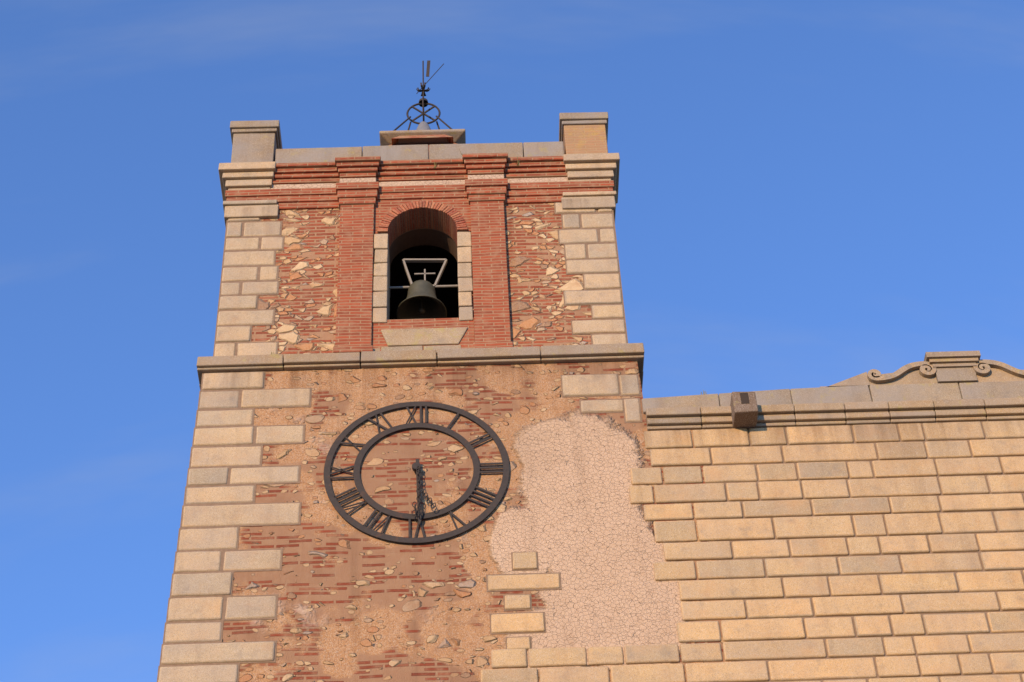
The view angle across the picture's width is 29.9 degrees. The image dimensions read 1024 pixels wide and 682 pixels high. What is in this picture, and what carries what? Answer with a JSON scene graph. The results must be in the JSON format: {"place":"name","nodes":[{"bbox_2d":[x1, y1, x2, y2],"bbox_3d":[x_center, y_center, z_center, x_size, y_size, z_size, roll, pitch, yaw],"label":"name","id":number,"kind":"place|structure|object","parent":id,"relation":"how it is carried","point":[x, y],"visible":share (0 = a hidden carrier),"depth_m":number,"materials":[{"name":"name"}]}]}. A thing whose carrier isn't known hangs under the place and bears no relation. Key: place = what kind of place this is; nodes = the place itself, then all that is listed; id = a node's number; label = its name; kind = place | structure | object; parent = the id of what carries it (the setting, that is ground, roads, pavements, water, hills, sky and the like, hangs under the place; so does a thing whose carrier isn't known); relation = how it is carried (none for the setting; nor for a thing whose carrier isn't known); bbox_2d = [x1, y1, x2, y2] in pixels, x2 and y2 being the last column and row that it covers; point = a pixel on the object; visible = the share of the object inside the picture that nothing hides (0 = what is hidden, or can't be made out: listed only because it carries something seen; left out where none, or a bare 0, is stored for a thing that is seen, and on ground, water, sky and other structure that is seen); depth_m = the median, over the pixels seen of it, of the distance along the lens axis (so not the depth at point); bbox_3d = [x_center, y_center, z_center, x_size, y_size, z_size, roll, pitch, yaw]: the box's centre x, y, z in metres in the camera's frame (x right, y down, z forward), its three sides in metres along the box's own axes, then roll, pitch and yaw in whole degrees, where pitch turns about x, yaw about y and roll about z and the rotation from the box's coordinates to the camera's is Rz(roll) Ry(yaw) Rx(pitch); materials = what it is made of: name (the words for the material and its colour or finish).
{"place":"outdoors","nodes":[
{"label":"outdoors","id":0,"kind":"place"},
{"bbox_2d":[222,361,646,681],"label":"tower shaft","id":1,"kind":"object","parent":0,"point":[355,604],"visible":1,"depth_m":20.42,"materials":[{"name":"brown brick"}]},
{"bbox_2d":[158,372,640,681],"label":"corner quoins","id":2,"kind":"object","parent":1,"relation":"attached to","point":[199,608],"visible":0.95,"depth_m":20.57,"materials":[{"name":"beige stone"}]},
{"bbox_2d":[157,202,642,681],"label":"mortar joints","id":3,"kind":"object","parent":1,"relation":"attached to","point":[223,551],"visible":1,"depth_m":21.27,"materials":[{"name":"brown concrete"}]},
{"bbox_2d":[324,401,509,542],"bbox_3d":[-1.041,1.390,20.958,2.030,2.030,0.155,-2,-44,-1],"label":"clock","id":4,"kind":"object","parent":1,"relation":"attached to","point":[419,515],"visible":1,"depth_m":20.88,"materials":[{"name":"metal"}]},
{"bbox_2d":[196,343,643,389],"bbox_3d":[-1.043,1.932,23.910,5.150,0.188,5.080,-2,-44,-1],"label":"string course","id":5,"kind":"object","parent":1,"relation":"on","point":[482,356],"visible":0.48,"depth_m":22.10,"materials":[{"name":"stone"}]},
{"bbox_2d":[225,153,613,356],"bbox_3d":[-1.109,0.619,25.088,5.050,3.350,5.125,-2,-44,-1],"label":"belfry brickwork","id":6,"kind":"object","parent":5,"relation":"on","point":[365,208],"visible":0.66,"depth_m":24.06,"materials":[{"name":"red brick"}]},
{"bbox_2d":[231,133,276,162],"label":"pillar","id":7,"kind":"structure","parent":6,"relation":"on","point":[255,147],"depth_m":24.77,"materials":[{"name":"beige stone"}]},
{"bbox_2d":[230,120,282,148],"bbox_3d":[-3.357,-2.624,25.271,0.640,0.301,0.644,-2,-44,-1],"label":"pillar cap","id":8,"kind":"object","parent":7,"relation":"on","point":[257,126],"visible":0.48,"depth_m":25.00,"materials":[{"name":"beige stone"}]},
{"bbox_2d":[218,153,619,226],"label":"belfry corner stones","id":9,"kind":"object","parent":6,"relation":"attached to","point":[260,175],"visible":0.57,"depth_m":24.30,"materials":[{"name":"beige stone"}]},
{"bbox_2d":[275,141,563,162],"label":"parapet","id":10,"kind":"structure","parent":6,"relation":"on","point":[425,151],"depth_m":24.71,"materials":[{"name":"beige stone"}]},
{"bbox_2d":[271,174,568,188],"bbox_3d":[-1.159,-0.331,26.018,4.820,0.126,4.895,-2,-44,-1],"label":"belfry frieze","id":11,"kind":"object","parent":6,"relation":"attached to","point":[436,182],"visible":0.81,"depth_m":24.32,"materials":[{"name":"beige stone"}]},
{"bbox_2d":[214,203,626,355],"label":"corner quoins","id":12,"kind":"object","parent":6,"relation":"attached to","point":[243,333],"visible":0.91,"depth_m":23.12,"materials":[{"name":"beige stone"}]},
{"bbox_2d":[251,203,591,356],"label":"wall panels","id":13,"kind":"object","parent":6,"relation":"attached to","point":[303,303],"visible":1,"depth_m":23.07,"materials":[{"name":"brown stone"}]},
{"bbox_2d":[372,232,472,322],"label":"window jambs","id":14,"kind":"object","parent":6,"relation":"attached to","point":[381,294],"visible":0.79,"depth_m":23.09,"materials":[{"name":"stone"}]},
{"bbox_2d":[389,259,457,288],"bbox_3d":[-1.091,-0.835,23.723,0.960,0.510,0.060,-2,-44,-1],"label":"bell yoke","id":15,"kind":"object","parent":14,"relation":"attached to","point":[443,261],"visible":0.7,"depth_m":23.71,"materials":[{"name":"grey metal"}]},
{"bbox_2d":[396,280,446,318],"bbox_3d":[-1.101,-0.504,23.399,0.614,0.486,0.614,-2,-44,-1],"label":"bell","id":16,"kind":"object","parent":15,"relation":"hanging from","point":[421,301],"visible":0.88,"depth_m":23.35,"materials":[{"name":"grey metal"}]},
{"bbox_2d":[377,200,467,248],"bbox_3d":[-1.112,-1.443,23.981,1.115,0.560,0.362,-2,-44,-1],"label":"brick arch","id":17,"kind":"object","parent":6,"relation":"attached to","point":[456,218],"visible":0.86,"depth_m":23.97,"materials":[{"name":"brick"}]},
{"bbox_2d":[378,202,466,242],"bbox_3d":[-1.114,-1.424,23.989,1.102,0.551,0.344,-2,-44,-1],"label":"arch mortar","id":18,"kind":"object","parent":6,"relation":"attached to","point":[420,223],"visible":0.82,"depth_m":24.03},
{"bbox_2d":[388,135,456,146],"bbox_3d":[-1.247,-1.616,27.330,4.140,2.886,4.140,-2,-44,-1],"label":"support","id":19,"kind":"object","parent":6,"relation":"on","point":[396,139],"depth_m":27.81,"materials":[{"name":"red brick"}]},
{"bbox_2d":[379,129,465,145],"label":"stone slab","id":20,"kind":"structure","parent":19,"relation":"on","point":[457,135],"depth_m":27.87,"materials":[{"name":"beige stone"}]},
{"bbox_2d":[393,60,451,130],"bbox_3d":[-1.346,-3.516,29.191,1.034,2.440,1.033,-2,-44,-1],"label":"weather vane","id":21,"kind":"object","parent":20,"relation":"on","point":[423,102],"visible":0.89,"depth_m":29.21,"materials":[{"name":"black metal"}]},
{"bbox_2d":[416,121,430,129],"bbox_3d":[-1.298,-2.592,28.287,0.370,1.998,0.370,-2,-44,-1],"label":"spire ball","id":22,"kind":"object","parent":20,"relation":"on","point":[423,125],"visible":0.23,"depth_m":28.75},
{"bbox_2d":[389,229,457,265],"bbox_3d":[-1.083,-0.729,23.535,0.860,1.960,0.600,-2,-44,-1],"label":"vault","id":23,"kind":"object","parent":6,"relation":"attached to","point":[413,238],"visible":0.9,"depth_m":24.27,"materials":[{"name":"brown brick"}]},
{"bbox_2d":[390,245,458,319],"bbox_3d":[-1.107,0.688,25.073,3.580,3.030,3.580,-2,-44,-1],"label":"belfry opening","id":24,"kind":"object","parent":6,"relation":"in","point":[447,297],"visible":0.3,"depth_m":25.64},
{"bbox_2d":[563,125,607,153],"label":"pillar","id":25,"kind":"structure","parent":6,"relation":"on","point":[584,139],"depth_m":24.87,"materials":[{"name":"beige stone"}]},
{"bbox_2d":[559,112,607,140],"bbox_3d":[0.941,-2.744,25.378,0.643,0.301,0.644,-2,-44,-1],"label":"pillar cap","id":26,"kind":"object","parent":25,"relation":"on","point":[587,118],"visible":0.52,"depth_m":25.11,"materials":[{"name":"beige stone"}]},
{"bbox_2d":[372,317,474,365],"bbox_3d":[-1.036,0.151,22.631,1.196,0.571,0.600,-2,-44,-1],"label":"brick wall section","id":27,"kind":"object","parent":5,"relation":"on","point":[466,341],"visible":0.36,"depth_m":22.53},
{"bbox_2d":[373,327,467,352],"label":"sill stones","id":28,"kind":"object","parent":27,"relation":"attached to","point":[420,338],"visible":0.47,"depth_m":22.36,"materials":[{"name":"beige stone"}]},
{"bbox_2d":[488,552,559,649],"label":"stone blocks","id":29,"kind":"structure","parent":1,"relation":"attached to","point":[517,622],"depth_m":19.77,"materials":[{"name":"beige stone"}]},
{"bbox_2d":[0,0,1023,681],"label":"sky","id":30,"kind":"structure","parent":0,"point":[812,193],"materials":[{"name":"blue"}]},
{"bbox_2d":[622,428,730,681],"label":"nave wall","id":31,"kind":"structure","parent":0,"point":[660,607],"depth_m":20.02,"materials":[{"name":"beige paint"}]},
{"bbox_2d":[730,392,757,428],"bbox_3d":[2.590,0.844,21.496,0.271,0.312,0.505,-2,-44,-1],"label":"nave spout","id":32,"kind":"object","parent":31,"relation":"attached to","point":[744,415],"visible":0.66,"depth_m":21.31,"materials":[{"name":"stone"}]},
{"bbox_2d":[740,393,748,403],"bbox_3d":[2.587,0.670,21.384,0.090,0.160,0.103,-2,-44,-1],"label":"nave spout channel","id":33,"kind":"object","parent":32,"relation":"attached to","point":[744,397],"visible":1,"depth_m":21.34,"materials":[{"name":"stone"}]},
{"bbox_2d":[481,420,1023,681],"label":"stone block wall","id":34,"kind":"structure","parent":31,"relation":"attached to","point":[722,528],"depth_m":20.13,"materials":[{"name":"beige stone"}]},
{"bbox_2d":[646,397,1023,430],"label":"wall cornice","id":35,"kind":"structure","parent":31,"relation":"attached to","point":[845,413],"depth_m":21.49,"materials":[{"name":"beige stone"}]},
{"bbox_2d":[642,381,1023,413],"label":"parapet coping","id":36,"kind":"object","parent":35,"relation":"on","point":[933,391],"depth_m":21.74,"materials":[{"name":"beige stone"}]},
{"bbox_2d":[820,351,1023,386],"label":"nave gable scrolls","id":37,"kind":"object","parent":36,"relation":"on","point":[958,367],"visible":0.6,"depth_m":21.96,"materials":[{"name":"beige stone"}]},
{"bbox_2d":[698,420,1023,681],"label":"mortar joints","id":38,"kind":"object","parent":31,"relation":"attached to","point":[878,575],"visible":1,"depth_m":20.17,"materials":[{"name":"brown concrete"}]}
]}

